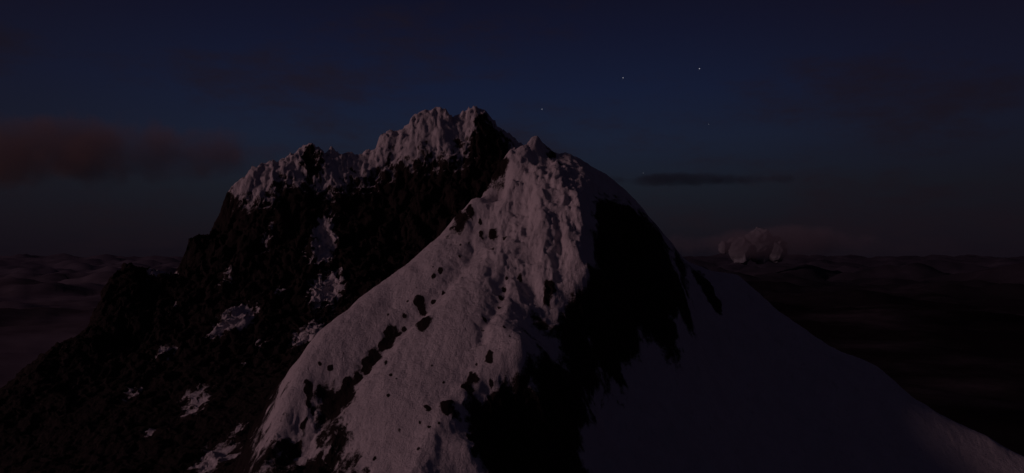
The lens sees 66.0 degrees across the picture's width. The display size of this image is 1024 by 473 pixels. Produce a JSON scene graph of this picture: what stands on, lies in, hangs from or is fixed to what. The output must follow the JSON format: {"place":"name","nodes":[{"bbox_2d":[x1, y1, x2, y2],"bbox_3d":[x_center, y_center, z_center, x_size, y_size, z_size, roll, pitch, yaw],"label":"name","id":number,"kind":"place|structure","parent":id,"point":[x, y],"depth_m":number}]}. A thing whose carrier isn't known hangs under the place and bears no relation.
{"place":"outdoors","nodes":[
{"label":"outdoors","id":0,"kind":"place"},
{"bbox_2d":[0,105,1023,472],"bbox_3d":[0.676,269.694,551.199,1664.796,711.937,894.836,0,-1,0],"label":"snowy mountain","id":1,"kind":"structure","parent":0,"point":[440,289],"depth_m":262.84},
{"bbox_2d":[0,253,1023,455],"bbox_3d":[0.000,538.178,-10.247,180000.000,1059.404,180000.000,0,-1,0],"label":"ground","id":2,"kind":"structure","parent":0,"point":[943,335],"depth_m":11291.57},
{"bbox_2d":[0,0,1023,257],"label":"sky","id":3,"kind":"structure","parent":0,"point":[866,128]},
{"bbox_2d":[718,227,787,264],"bbox_3d":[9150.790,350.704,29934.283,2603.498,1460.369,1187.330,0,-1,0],"label":"cloud","id":4,"kind":"structure","parent":0,"point":[757,245],"depth_m":29622.21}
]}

